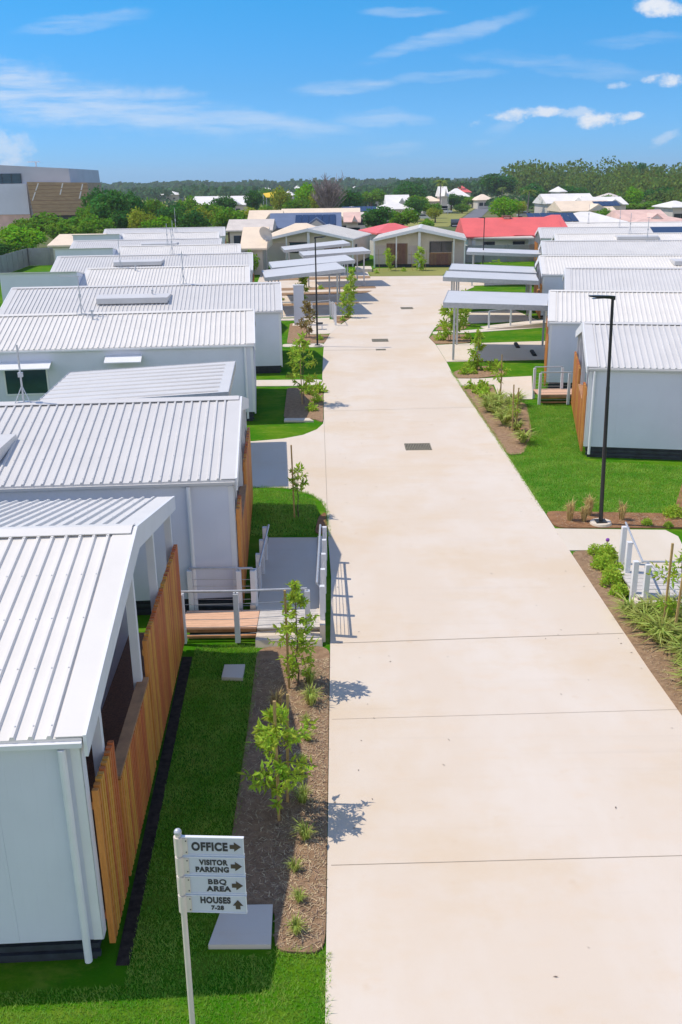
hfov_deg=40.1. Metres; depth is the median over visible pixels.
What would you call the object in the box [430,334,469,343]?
mulch bed
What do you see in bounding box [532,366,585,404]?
access ramp
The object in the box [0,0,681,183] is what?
sky
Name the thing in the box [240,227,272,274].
house
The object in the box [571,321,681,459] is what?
estate house
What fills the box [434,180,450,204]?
palm tree
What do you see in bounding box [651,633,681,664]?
strappy plant
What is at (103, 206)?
tree
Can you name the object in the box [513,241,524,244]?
window
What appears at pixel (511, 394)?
strappy plant
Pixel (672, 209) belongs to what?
house
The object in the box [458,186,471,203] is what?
house
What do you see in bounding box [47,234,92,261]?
house
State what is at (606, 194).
house
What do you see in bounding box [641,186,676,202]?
tree
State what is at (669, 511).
shrub
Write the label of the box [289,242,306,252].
window
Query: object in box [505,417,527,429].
strappy plant
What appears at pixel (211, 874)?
signpost
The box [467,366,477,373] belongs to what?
shrub
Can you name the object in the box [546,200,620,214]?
house
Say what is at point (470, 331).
path
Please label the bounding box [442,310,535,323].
driveway
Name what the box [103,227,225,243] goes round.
estate house
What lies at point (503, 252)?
carport
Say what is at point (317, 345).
street lamp
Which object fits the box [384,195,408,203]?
house
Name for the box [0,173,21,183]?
window
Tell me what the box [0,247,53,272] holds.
fence
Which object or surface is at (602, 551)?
shrub
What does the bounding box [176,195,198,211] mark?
tree
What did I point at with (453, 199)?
tree
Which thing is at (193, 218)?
tree
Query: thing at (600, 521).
street lamp
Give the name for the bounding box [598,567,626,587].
shrub
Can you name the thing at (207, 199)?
house
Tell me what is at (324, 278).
mulch bed
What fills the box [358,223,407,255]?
house
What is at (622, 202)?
house
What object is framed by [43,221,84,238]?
tree
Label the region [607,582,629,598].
shrub
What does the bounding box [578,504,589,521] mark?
grass tuft
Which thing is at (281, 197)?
tree
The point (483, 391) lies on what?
shrub
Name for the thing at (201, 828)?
grass
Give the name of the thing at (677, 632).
strappy plant
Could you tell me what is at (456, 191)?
house
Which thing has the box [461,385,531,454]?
mulch bed
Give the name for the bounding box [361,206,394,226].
tree
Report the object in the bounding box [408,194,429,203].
tree
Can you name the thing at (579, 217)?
house
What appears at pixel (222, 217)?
tree
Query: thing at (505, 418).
strappy plant
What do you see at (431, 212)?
tree
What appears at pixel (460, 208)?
tree
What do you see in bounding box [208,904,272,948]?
concrete slab
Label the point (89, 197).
tree
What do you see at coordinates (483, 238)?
street lamp
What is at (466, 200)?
tree
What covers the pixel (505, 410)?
strappy plant
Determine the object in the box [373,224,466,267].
estate house
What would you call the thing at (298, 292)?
pillar
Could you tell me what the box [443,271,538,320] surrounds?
carport
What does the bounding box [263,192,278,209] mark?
shade sail
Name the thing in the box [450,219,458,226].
parked car
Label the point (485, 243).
window
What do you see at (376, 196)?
tree
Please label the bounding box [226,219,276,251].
house
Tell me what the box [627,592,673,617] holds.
strappy plant
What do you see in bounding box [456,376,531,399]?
path
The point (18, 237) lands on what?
tree
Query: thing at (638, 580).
access ramp
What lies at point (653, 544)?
path
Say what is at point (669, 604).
young tree
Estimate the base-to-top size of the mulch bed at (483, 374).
0.062 m
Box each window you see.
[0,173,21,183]
[3,370,49,395]
[234,236,241,243]
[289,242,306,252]
[429,241,452,252]
[484,242,494,244]
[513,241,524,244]
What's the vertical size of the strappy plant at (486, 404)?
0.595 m
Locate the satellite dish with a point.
(265, 233)
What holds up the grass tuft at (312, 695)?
on the mulch bed at (275, 652)
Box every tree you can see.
[0,224,48,252]
[0,243,12,254]
[11,217,42,247]
[23,211,83,235]
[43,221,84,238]
[75,203,92,219]
[77,214,116,233]
[81,185,109,207]
[88,189,130,222]
[108,210,131,228]
[119,189,146,215]
[126,206,156,227]
[138,215,176,227]
[144,196,168,216]
[155,203,186,227]
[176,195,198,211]
[178,208,211,227]
[183,206,215,224]
[194,202,224,213]
[208,195,238,210]
[209,206,246,243]
[236,694,318,820]
[239,207,272,218]
[243,190,263,209]
[248,249,259,269]
[258,205,273,209]
[259,187,274,205]
[267,580,319,688]
[270,185,292,209]
[282,198,307,208]
[284,330,318,403]
[287,445,308,517]
[293,182,314,207]
[294,300,318,337]
[295,277,311,298]
[308,191,321,207]
[309,170,346,207]
[337,190,363,207]
[337,284,356,317]
[345,268,358,301]
[357,188,385,208]
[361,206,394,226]
[378,248,397,270]
[388,207,420,224]
[392,180,427,196]
[403,197,426,212]
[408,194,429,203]
[411,246,426,269]
[419,218,434,226]
[422,202,441,211]
[426,207,443,222]
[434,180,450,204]
[438,306,459,339]
[447,193,464,210]
[449,308,470,333]
[452,203,471,212]
[459,288,470,323]
[461,196,473,203]
[467,328,486,369]
[478,173,517,197]
[488,196,522,217]
[489,354,510,391]
[508,385,520,430]
[516,201,526,216]
[519,182,547,208]
[522,189,537,216]
[561,186,589,193]
[594,208,609,215]
[601,194,626,200]
[625,185,644,209]
[626,201,663,209]
[630,162,648,184]
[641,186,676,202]
[646,543,681,639]
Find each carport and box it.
[38,361,235,400]
[262,262,345,313]
[268,255,354,298]
[281,240,350,274]
[299,247,370,285]
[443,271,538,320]
[443,290,547,359]
[449,263,536,310]
[466,248,540,285]
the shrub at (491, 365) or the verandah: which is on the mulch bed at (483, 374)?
the shrub at (491, 365)
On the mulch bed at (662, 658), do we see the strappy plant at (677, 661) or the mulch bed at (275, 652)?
the strappy plant at (677, 661)
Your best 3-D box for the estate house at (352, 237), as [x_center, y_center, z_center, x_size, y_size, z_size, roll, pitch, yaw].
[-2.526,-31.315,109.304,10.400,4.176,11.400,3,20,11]
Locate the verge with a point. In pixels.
(443, 219)
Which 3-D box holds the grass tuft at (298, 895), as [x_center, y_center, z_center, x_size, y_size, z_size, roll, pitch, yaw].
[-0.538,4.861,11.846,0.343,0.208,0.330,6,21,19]
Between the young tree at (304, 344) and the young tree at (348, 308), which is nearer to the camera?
the young tree at (304, 344)
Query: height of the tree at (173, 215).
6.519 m
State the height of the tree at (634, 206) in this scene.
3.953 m
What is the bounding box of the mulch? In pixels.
[234,391,681,949]
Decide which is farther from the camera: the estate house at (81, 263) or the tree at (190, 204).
the tree at (190, 204)
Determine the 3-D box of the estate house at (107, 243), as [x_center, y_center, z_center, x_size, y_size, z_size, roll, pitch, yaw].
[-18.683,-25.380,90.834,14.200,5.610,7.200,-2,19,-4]
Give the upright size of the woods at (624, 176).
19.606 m
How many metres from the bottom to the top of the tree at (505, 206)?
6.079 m
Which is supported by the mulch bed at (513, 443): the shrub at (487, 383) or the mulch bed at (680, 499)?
the shrub at (487, 383)
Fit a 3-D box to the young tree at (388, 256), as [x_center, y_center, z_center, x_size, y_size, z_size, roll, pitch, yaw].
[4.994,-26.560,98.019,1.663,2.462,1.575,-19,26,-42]
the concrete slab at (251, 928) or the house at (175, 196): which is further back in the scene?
the house at (175, 196)
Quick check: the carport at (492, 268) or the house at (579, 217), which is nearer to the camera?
the carport at (492, 268)
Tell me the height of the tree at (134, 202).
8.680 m
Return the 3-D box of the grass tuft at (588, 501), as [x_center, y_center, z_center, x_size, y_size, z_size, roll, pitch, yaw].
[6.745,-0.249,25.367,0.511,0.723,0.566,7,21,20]
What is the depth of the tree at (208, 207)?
178.95 m
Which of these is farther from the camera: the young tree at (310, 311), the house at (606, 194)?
the house at (606, 194)
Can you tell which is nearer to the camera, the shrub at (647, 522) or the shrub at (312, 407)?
the shrub at (647, 522)
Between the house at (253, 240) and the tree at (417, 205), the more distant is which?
the tree at (417, 205)
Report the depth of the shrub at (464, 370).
44.45 m
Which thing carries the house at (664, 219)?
on the ground at (487, 214)
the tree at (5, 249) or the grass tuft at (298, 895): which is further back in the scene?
the tree at (5, 249)
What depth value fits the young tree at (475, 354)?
45.27 m
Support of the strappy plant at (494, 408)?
on the mulch bed at (513, 443)
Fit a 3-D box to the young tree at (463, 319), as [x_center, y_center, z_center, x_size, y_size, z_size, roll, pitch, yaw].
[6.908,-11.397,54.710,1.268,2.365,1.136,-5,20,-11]
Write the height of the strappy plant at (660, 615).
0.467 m
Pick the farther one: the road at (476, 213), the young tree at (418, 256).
the road at (476, 213)
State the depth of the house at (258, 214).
155.33 m
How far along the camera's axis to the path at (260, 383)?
43.12 m
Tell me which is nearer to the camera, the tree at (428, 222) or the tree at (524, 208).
the tree at (428, 222)
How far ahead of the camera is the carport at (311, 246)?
94.20 m
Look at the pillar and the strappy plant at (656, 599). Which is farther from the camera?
the pillar
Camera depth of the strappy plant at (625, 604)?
19.34 m
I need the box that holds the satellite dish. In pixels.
[259,227,271,269]
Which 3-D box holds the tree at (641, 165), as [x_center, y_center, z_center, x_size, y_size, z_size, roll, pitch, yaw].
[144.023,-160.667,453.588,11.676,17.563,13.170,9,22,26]
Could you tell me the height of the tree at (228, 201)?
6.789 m
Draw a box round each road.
[251,272,681,1023]
[452,209,487,226]
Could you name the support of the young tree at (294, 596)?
on the mulch bed at (275, 652)
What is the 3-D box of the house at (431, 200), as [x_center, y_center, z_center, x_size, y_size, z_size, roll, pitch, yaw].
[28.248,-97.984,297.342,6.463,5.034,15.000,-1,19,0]
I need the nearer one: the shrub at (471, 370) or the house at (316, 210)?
the shrub at (471, 370)
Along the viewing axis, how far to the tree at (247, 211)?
164.78 m
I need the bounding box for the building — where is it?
[0,161,100,229]
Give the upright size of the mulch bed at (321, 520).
0.062 m
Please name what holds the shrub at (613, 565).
on the mulch bed at (662, 658)
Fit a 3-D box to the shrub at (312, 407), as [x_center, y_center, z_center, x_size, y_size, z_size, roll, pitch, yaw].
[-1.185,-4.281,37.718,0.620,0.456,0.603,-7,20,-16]
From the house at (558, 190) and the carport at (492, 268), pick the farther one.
the house at (558, 190)
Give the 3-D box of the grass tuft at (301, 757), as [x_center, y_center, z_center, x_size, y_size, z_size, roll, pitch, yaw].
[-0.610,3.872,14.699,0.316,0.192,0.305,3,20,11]
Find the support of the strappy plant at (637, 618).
on the mulch bed at (662, 658)
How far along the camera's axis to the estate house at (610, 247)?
77.23 m
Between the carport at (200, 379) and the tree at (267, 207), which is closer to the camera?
the carport at (200, 379)
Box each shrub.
[302,384,316,394]
[304,401,318,411]
[308,392,323,402]
[309,380,327,392]
[433,331,445,340]
[457,366,468,374]
[459,362,470,371]
[461,331,471,338]
[462,359,477,369]
[464,378,474,388]
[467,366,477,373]
[470,380,486,393]
[475,379,490,388]
[475,384,490,396]
[481,359,495,370]
[587,543,600,555]
[590,552,614,571]
[592,544,618,565]
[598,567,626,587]
[600,542,615,553]
[602,561,624,577]
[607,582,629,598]
[641,517,653,525]
[662,504,681,518]
[663,521,673,528]
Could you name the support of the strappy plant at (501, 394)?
on the mulch bed at (513, 443)
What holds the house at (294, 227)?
on the ground at (487, 214)
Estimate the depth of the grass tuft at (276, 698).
15.96 m
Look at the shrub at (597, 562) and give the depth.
21.90 m
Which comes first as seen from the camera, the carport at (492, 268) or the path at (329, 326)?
the path at (329, 326)
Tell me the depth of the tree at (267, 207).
236.16 m
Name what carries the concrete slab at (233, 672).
on the lawn at (266, 423)
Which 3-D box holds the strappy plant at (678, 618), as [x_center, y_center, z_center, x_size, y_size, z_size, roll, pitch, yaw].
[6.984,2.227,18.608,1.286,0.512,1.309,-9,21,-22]
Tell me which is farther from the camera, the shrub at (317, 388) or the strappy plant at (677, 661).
the shrub at (317, 388)
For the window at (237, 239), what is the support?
in the house at (234, 228)
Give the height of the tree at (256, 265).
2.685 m
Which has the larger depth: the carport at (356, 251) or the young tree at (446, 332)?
the carport at (356, 251)
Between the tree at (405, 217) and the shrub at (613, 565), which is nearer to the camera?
the shrub at (613, 565)
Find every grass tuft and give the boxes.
[264,690,285,707]
[281,855,307,873]
[283,912,308,935]
[287,886,311,902]
[290,817,320,839]
[291,782,315,803]
[295,681,327,705]
[296,752,309,762]
[299,665,322,683]
[299,713,310,722]
[304,730,315,741]
[563,496,575,520]
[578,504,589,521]
[580,492,596,515]
[614,498,629,519]
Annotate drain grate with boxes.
[372,339,388,341]
[404,443,431,449]
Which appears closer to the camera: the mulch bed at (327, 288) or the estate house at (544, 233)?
the mulch bed at (327, 288)
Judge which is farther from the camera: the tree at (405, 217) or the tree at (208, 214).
the tree at (405, 217)
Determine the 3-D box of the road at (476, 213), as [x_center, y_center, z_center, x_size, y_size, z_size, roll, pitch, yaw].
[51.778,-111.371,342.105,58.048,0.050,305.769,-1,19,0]
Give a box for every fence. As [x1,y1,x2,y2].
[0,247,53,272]
[465,244,534,262]
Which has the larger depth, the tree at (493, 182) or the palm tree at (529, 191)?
the tree at (493, 182)
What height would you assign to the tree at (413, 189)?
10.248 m
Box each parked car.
[417,214,428,219]
[441,208,451,212]
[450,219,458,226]
[516,211,529,216]
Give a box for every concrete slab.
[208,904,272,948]
[222,664,244,680]
[284,418,313,421]
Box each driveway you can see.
[436,341,544,361]
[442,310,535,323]
[473,282,517,285]
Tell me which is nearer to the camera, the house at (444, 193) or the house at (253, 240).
the house at (253, 240)
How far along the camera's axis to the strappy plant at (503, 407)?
36.62 m
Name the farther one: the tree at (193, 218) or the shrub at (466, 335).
the tree at (193, 218)
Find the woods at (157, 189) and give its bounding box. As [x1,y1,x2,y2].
[100,176,616,208]
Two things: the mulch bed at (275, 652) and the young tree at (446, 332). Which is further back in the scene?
the young tree at (446, 332)
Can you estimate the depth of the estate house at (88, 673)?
11.28 m
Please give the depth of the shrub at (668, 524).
24.49 m
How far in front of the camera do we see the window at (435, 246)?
101.70 m
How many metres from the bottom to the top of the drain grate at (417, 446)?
0.018 m
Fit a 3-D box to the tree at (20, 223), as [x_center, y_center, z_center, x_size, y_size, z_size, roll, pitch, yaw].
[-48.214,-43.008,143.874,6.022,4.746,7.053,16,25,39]
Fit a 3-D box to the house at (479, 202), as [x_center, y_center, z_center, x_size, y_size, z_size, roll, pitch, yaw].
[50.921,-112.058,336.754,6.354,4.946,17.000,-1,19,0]
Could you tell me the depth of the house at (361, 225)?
187.72 m
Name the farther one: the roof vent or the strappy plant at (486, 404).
the roof vent
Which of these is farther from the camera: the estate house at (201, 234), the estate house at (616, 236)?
the estate house at (201, 234)
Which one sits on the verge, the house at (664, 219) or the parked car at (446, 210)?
the parked car at (446, 210)
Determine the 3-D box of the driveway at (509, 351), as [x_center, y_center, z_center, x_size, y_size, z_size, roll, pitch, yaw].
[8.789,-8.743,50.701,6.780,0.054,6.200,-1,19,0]
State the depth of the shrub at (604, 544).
22.83 m
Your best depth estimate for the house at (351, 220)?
150.79 m
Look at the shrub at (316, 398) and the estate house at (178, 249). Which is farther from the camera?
the estate house at (178, 249)
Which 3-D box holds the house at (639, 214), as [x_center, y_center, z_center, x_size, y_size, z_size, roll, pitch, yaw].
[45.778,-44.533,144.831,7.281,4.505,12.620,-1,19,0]
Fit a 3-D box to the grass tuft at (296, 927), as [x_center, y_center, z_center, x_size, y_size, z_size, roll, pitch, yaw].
[-0.542,5.016,11.330,0.406,0.256,0.422,-7,20,-18]
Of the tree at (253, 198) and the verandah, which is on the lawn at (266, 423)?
the verandah
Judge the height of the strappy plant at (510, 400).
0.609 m
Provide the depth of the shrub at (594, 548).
22.78 m
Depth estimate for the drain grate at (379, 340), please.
54.45 m
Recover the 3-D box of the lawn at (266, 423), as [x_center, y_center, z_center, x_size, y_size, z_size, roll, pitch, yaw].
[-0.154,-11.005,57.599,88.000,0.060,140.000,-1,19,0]
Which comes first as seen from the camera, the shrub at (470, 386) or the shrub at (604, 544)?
the shrub at (604, 544)
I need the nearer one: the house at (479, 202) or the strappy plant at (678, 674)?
the strappy plant at (678, 674)
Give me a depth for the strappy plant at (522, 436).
32.45 m
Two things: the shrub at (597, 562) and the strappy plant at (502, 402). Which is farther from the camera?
the strappy plant at (502, 402)
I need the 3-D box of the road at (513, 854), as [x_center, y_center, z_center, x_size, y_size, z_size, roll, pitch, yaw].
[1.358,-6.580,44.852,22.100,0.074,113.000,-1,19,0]
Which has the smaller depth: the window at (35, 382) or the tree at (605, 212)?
the window at (35, 382)
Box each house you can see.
[0,240,250,301]
[0,251,282,373]
[0,275,255,420]
[0,345,252,614]
[0,496,184,963]
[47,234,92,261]
[50,228,253,281]
[53,226,241,257]
[69,227,222,248]
[72,208,219,240]
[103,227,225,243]
[155,191,183,200]
[193,196,246,212]
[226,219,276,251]
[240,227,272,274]
[248,210,283,218]
[268,224,371,266]
[270,212,341,231]
[272,223,315,236]
[281,208,360,227]
[342,206,375,228]
[343,212,360,229]
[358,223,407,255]
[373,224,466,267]
[376,202,412,221]
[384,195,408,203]
[421,196,439,212]
[435,186,448,212]
[447,188,469,208]
[455,215,567,258]
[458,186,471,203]
[471,194,490,208]
[526,212,627,221]
[533,193,591,213]
[533,255,681,318]
[534,211,681,260]
[538,217,681,254]
[544,290,681,388]
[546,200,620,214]
[549,186,567,193]
[551,213,681,239]
[562,267,681,290]
[565,204,681,226]
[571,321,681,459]
[576,197,628,209]
[597,193,617,196]
[606,209,666,221]
[629,215,681,221]
[652,201,681,217]
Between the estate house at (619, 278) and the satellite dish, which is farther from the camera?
the satellite dish
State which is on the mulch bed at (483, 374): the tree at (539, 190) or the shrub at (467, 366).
the shrub at (467, 366)
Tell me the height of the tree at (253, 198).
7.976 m
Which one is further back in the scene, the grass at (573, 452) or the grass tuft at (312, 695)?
the grass at (573, 452)
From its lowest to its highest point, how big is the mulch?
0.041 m
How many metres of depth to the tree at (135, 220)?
132.74 m
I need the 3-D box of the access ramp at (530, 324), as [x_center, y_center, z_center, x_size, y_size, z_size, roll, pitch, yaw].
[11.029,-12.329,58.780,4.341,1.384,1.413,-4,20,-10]
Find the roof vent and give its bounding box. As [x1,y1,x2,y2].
[501,215,510,218]
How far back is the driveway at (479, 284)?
83.83 m
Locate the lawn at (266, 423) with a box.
[0,255,681,1023]
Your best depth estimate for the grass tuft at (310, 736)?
15.28 m
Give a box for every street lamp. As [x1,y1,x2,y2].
[313,236,325,346]
[478,217,484,264]
[588,295,615,526]
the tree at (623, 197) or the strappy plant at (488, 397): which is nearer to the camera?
the strappy plant at (488, 397)
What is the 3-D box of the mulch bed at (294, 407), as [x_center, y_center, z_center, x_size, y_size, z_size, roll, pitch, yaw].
[-1.556,-4.516,39.034,1.698,0.062,6.438,-1,19,0]
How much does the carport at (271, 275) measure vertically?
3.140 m
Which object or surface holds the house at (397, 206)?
on the ground at (487, 214)
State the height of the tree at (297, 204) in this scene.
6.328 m
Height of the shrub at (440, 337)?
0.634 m
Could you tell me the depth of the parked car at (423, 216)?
236.14 m
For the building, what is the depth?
187.72 m
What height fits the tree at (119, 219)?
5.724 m
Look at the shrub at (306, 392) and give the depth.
40.65 m
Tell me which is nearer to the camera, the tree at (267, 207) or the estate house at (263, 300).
the estate house at (263, 300)
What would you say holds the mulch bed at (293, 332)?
on the lawn at (266, 423)
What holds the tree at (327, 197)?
on the ground at (487, 214)
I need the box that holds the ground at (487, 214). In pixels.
[0,193,645,257]
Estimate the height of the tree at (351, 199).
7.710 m
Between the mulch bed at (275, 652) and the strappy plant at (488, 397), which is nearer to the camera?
the mulch bed at (275, 652)
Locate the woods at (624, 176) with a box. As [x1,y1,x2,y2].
[498,156,681,202]
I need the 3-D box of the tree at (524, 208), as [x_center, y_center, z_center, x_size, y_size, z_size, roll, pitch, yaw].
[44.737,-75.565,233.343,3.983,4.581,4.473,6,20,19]
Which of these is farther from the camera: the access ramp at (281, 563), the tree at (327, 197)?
the tree at (327, 197)
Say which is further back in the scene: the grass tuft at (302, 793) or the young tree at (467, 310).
the young tree at (467, 310)
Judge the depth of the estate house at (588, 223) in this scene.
112.78 m
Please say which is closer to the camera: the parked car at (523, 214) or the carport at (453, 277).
the carport at (453, 277)
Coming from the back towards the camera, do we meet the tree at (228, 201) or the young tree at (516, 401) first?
the tree at (228, 201)
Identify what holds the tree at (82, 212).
on the ground at (487, 214)
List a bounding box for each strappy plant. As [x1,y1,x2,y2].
[474,390,500,403]
[477,397,498,411]
[484,404,503,415]
[486,388,506,400]
[486,395,511,407]
[488,410,520,424]
[494,401,525,417]
[500,393,522,406]
[500,403,522,410]
[505,388,532,404]
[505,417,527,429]
[506,427,539,442]
[602,590,656,618]
[614,601,671,631]
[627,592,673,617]
[627,610,681,647]
[642,587,681,616]
[642,604,681,629]
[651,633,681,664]
[652,617,681,649]
[659,652,681,687]
[660,609,681,627]
[665,645,681,676]
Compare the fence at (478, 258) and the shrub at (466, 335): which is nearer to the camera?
the shrub at (466, 335)
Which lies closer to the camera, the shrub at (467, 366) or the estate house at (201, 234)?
the shrub at (467, 366)
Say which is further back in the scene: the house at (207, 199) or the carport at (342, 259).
the house at (207, 199)
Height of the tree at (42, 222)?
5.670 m
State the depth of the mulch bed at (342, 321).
63.42 m
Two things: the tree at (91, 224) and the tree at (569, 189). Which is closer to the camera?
the tree at (91, 224)
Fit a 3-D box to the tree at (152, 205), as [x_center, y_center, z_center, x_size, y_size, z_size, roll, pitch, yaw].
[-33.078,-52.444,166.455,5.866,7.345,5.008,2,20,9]
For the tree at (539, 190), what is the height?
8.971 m
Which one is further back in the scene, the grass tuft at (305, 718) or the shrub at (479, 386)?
the shrub at (479, 386)
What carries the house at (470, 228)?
on the lawn at (266, 423)
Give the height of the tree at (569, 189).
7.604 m
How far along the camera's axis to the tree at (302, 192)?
221.59 m
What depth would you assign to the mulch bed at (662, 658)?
18.32 m
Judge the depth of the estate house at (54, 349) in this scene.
35.41 m
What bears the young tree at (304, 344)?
on the mulch bed at (294, 407)
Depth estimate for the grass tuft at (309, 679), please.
17.02 m
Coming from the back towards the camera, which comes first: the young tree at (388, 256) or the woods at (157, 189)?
the woods at (157, 189)
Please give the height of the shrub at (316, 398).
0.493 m
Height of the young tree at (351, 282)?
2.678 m
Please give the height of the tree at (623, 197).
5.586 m
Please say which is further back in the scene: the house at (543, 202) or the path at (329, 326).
the house at (543, 202)
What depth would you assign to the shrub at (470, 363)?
45.53 m
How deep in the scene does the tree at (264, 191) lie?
338.76 m
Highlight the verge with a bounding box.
[404,203,473,226]
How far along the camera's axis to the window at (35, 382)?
35.01 m
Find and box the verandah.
[472,236,533,244]
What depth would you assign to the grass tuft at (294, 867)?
12.36 m
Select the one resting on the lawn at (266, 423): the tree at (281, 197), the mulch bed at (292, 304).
the mulch bed at (292, 304)
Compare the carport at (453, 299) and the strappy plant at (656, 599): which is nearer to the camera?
the strappy plant at (656, 599)
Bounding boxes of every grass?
[0,643,324,1023]
[250,488,317,535]
[509,404,681,512]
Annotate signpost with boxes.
[173,828,247,1023]
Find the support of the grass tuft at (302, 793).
on the mulch bed at (275, 652)
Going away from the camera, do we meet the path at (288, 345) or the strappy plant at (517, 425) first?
the strappy plant at (517, 425)
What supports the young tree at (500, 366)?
on the mulch bed at (513, 443)
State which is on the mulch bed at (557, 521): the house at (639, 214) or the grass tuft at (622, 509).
the grass tuft at (622, 509)
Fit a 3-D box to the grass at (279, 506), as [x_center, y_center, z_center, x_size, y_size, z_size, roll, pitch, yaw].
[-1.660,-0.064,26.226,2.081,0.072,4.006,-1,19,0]
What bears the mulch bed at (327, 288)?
on the lawn at (266, 423)
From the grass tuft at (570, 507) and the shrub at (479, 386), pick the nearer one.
the grass tuft at (570, 507)
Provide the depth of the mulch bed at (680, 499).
26.63 m
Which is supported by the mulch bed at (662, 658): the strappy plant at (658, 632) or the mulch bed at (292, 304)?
the strappy plant at (658, 632)
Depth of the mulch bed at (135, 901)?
13.41 m
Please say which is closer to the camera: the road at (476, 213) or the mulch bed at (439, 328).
the mulch bed at (439, 328)
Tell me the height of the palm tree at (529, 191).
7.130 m
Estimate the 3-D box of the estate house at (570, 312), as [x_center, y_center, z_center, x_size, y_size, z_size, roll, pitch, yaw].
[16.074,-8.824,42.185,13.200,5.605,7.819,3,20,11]
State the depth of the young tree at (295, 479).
25.30 m
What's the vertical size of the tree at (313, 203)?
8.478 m
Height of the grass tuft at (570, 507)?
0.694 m
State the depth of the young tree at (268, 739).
13.07 m
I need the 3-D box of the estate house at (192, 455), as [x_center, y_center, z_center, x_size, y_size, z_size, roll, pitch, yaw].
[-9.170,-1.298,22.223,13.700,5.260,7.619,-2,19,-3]
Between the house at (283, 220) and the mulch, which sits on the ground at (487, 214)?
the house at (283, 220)
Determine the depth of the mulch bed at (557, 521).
25.02 m
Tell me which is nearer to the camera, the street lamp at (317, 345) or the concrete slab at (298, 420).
the concrete slab at (298, 420)
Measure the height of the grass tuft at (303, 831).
0.304 m
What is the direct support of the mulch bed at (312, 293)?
on the lawn at (266, 423)
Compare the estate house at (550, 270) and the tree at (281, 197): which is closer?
the estate house at (550, 270)
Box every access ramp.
[181,524,326,647]
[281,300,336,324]
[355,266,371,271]
[480,309,546,329]
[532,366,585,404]
[618,522,681,605]
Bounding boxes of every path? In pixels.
[256,380,322,386]
[283,343,323,346]
[307,319,340,333]
[433,327,545,333]
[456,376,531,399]
[555,528,681,561]
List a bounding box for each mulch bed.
[116,657,191,965]
[232,646,329,953]
[273,276,369,280]
[281,286,375,290]
[282,291,369,295]
[283,302,358,305]
[284,388,322,421]
[287,323,328,343]
[315,512,326,533]
[333,316,350,323]
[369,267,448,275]
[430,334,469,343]
[436,324,469,330]
[453,366,503,378]
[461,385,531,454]
[547,511,681,528]
[573,550,681,714]
[676,485,681,509]
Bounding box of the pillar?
[293,284,303,324]

